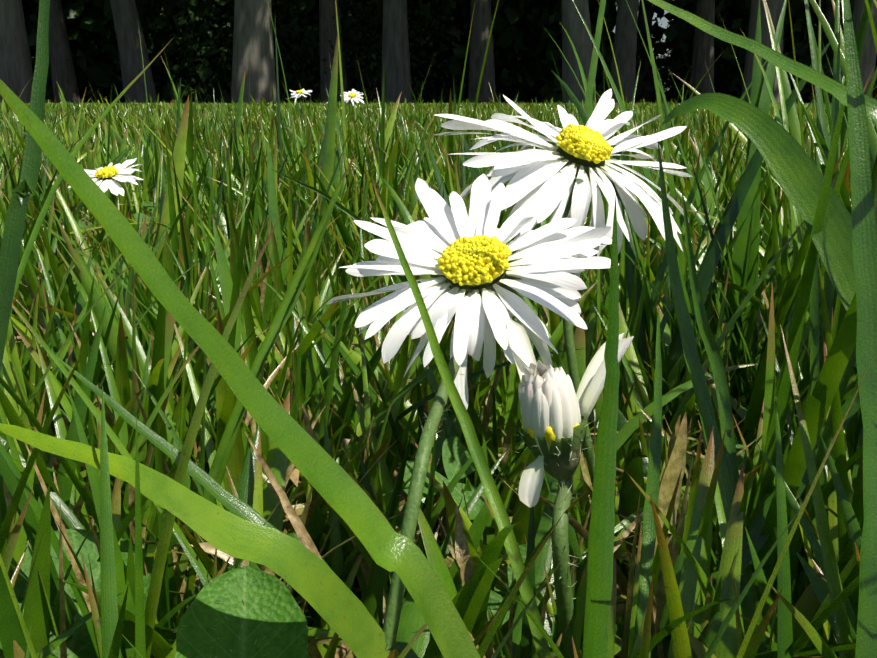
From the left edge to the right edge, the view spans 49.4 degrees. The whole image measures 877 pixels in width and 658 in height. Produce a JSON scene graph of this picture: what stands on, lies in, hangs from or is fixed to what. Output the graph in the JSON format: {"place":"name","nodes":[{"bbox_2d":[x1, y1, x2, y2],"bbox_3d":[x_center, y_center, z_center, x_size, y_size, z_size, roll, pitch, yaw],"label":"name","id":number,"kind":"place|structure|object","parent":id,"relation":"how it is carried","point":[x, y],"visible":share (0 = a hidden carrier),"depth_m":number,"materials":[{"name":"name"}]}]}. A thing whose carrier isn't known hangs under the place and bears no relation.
{"place":"outdoors","nodes":[
{"label":"outdoors","id":0,"kind":"place"},
{"bbox_2d":[0,81,831,117],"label":"grass","id":1,"kind":"structure","parent":0,"point":[153,105],"depth_m":4.34,"materials":[{"name":"green plant"}]},
{"bbox_2d":[0,57,876,202],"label":"grass","id":2,"kind":"structure","parent":0,"point":[122,120],"depth_m":0.93,"materials":[{"name":"green plant"}]},
{"bbox_2d":[106,102,807,619],"bbox_3d":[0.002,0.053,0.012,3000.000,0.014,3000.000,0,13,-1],"label":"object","id":3,"kind":"object","parent":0,"point":[438,532],"depth_m":0.13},
{"bbox_2d":[0,0,32,103],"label":"tree","id":4,"kind":"object","parent":3,"relation":"on","point":[16,72],"visible":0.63,"depth_m":17.85,"materials":[{"name":"grey plant"}]},
{"bbox_2d":[48,0,80,102],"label":"tree","id":5,"kind":"object","parent":3,"relation":"on","point":[63,72],"visible":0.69,"depth_m":29.36,"materials":[{"name":"grey plant"}]},
{"bbox_2d":[68,158,142,206],"bbox_3d":[-0.111,-0.039,0.321,0.025,0.036,0.023,0,13,-1],"label":"daisy","id":6,"kind":"object","parent":3,"relation":"on","point":[109,175],"visible":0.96,"depth_m":0.32,"materials":[{"name":"white plant"}]},
{"bbox_2d":[110,0,157,102],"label":"tree","id":7,"kind":"object","parent":3,"relation":"on","point":[126,19],"visible":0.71,"depth_m":22.58,"materials":[{"name":"grey plant"}]},
{"bbox_2d":[176,1,206,102],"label":"tree","id":8,"kind":"object","parent":3,"relation":"on","point":[188,76],"visible":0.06,"depth_m":32.37,"materials":[{"name":"green plant"}]},
{"bbox_2d":[231,0,276,103],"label":"tree","id":9,"kind":"object","parent":3,"relation":"on","point":[253,48],"visible":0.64,"depth_m":16.03,"materials":[{"name":"grey plant"}]},
{"bbox_2d":[290,89,311,138],"bbox_3d":[-0.131,-0.198,0.919,0.023,0.067,0.026,0,13,-1],"label":"daisy","id":10,"kind":"object","parent":3,"relation":"on","point":[299,93],"visible":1,"depth_m":0.91,"materials":[{"name":"white plant"}]},
{"bbox_2d":[319,0,349,102],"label":"tree","id":11,"kind":"object","parent":3,"relation":"on","point":[327,13],"visible":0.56,"depth_m":27.56,"materials":[{"name":"grey plant"}]},
{"bbox_2d":[340,89,363,124],"bbox_3d":[-0.078,-0.182,0.858,0.023,0.066,0.022,0,13,-1],"label":"daisy","id":12,"kind":"object","parent":3,"relation":"on","point":[352,95],"visible":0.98,"depth_m":0.85,"materials":[{"name":"white plant"}]},
{"bbox_2d":[14,198,753,657],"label":"lawn thatch","id":13,"kind":"object","parent":3,"relation":"on","point":[344,650],"visible":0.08,"depth_m":0.10,"materials":[{"name":"brown plant"}]},
{"bbox_2d":[381,0,411,102],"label":"tree","id":14,"kind":"object","parent":3,"relation":"on","point":[396,70],"visible":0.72,"depth_m":21.85,"materials":[{"name":"grey plant"}]},
{"bbox_2d":[0,0,876,657],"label":"grass","id":15,"kind":"structure","parent":3,"relation":"on","point":[154,366],"depth_m":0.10,"materials":[{"name":"green plant"}]},
{"bbox_2d":[9,191,805,657],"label":"leaves","id":16,"kind":"object","parent":15,"relation":"on","point":[241,611],"visible":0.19,"depth_m":0.06,"materials":[{"name":"green plant"}]},
{"bbox_2d":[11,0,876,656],"bbox_3d":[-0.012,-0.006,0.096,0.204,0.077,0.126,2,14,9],"label":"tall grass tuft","id":17,"kind":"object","parent":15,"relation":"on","point":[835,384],"visible":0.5,"depth_m":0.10,"materials":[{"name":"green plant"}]},
{"bbox_2d":[327,174,618,654],"bbox_3d":[0.003,0.015,0.068,0.022,0.049,0.035,0,13,-1],"label":"daisy","id":18,"kind":"object","parent":15,"relation":"on","point":[472,267],"visible":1,"depth_m":0.07,"materials":[{"name":"white plant"}]},
{"bbox_2d":[435,89,691,593],"bbox_3d":[0.012,0.004,0.096,0.025,0.056,0.024,0,13,-1],"label":"daisy","id":19,"kind":"object","parent":15,"relation":"on","point":[577,153],"visible":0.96,"depth_m":0.09,"materials":[{"name":"white plant"}]},
{"bbox_2d":[507,318,633,645],"bbox_3d":[0.009,0.019,0.069,0.009,0.040,0.010,0,13,-1],"label":"daisy bud","id":20,"kind":"object","parent":15,"relation":"on","point":[556,409],"visible":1,"depth_m":0.06,"materials":[{"name":"white plant"}]},
{"bbox_2d":[22,0,876,103],"bbox_3d":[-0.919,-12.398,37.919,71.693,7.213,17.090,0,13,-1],"label":"forest thicket","id":21,"kind":"object","parent":3,"relation":"on","point":[519,18],"visible":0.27,"depth_m":31.43,"materials":[{"name":"green plant"}]},
{"bbox_2d":[468,0,496,103],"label":"tree","id":22,"kind":"object","parent":3,"relation":"on","point":[481,26],"visible":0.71,"depth_m":25.80,"materials":[{"name":"grey plant"}]},
{"bbox_2d":[561,0,594,102],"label":"tree","id":23,"kind":"object","parent":3,"relation":"on","point":[573,25],"visible":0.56,"depth_m":17.03,"materials":[{"name":"grey plant"}]},
{"bbox_2d":[608,0,637,102],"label":"tree","id":24,"kind":"object","parent":3,"relation":"on","point":[625,45],"visible":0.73,"depth_m":23.03,"materials":[{"name":"grey plant"}]},
{"bbox_2d":[634,0,652,102],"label":"tree","id":25,"kind":"object","parent":3,"relation":"on","point":[642,25],"visible":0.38,"depth_m":34.58,"materials":[{"name":"grey plant"}]},
{"bbox_2d":[688,0,714,98],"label":"tree","id":26,"kind":"object","parent":3,"relation":"on","point":[703,52],"visible":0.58,"depth_m":28.82,"materials":[{"name":"grey plant"}]},
{"bbox_2d":[741,0,783,103],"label":"tree","id":27,"kind":"object","parent":3,"relation":"on","point":[775,7],"visible":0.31,"depth_m":18.07,"materials":[{"name":"grey plant"}]},
{"bbox_2d":[809,2,841,103],"bbox_3d":[13.921,-15.914,29.011,13.404,17.950,16.960,8,16,31],"label":"tree","id":28,"kind":"object","parent":3,"relation":"on","point":[830,13],"visible":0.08,"depth_m":31.52,"materials":[{"name":"green plant"}]},
{"bbox_2d":[842,0,876,96],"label":"tree","id":29,"kind":"object","parent":3,"relation":"on","point":[867,61],"visible":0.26,"depth_m":16.74,"materials":[{"name":"grey plant"}]},
{"bbox_2d":[613,0,672,98],"label":"sky","id":30,"kind":"structure","parent":0,"point":[663,21],"materials":[{"name":"grey"}]}
]}

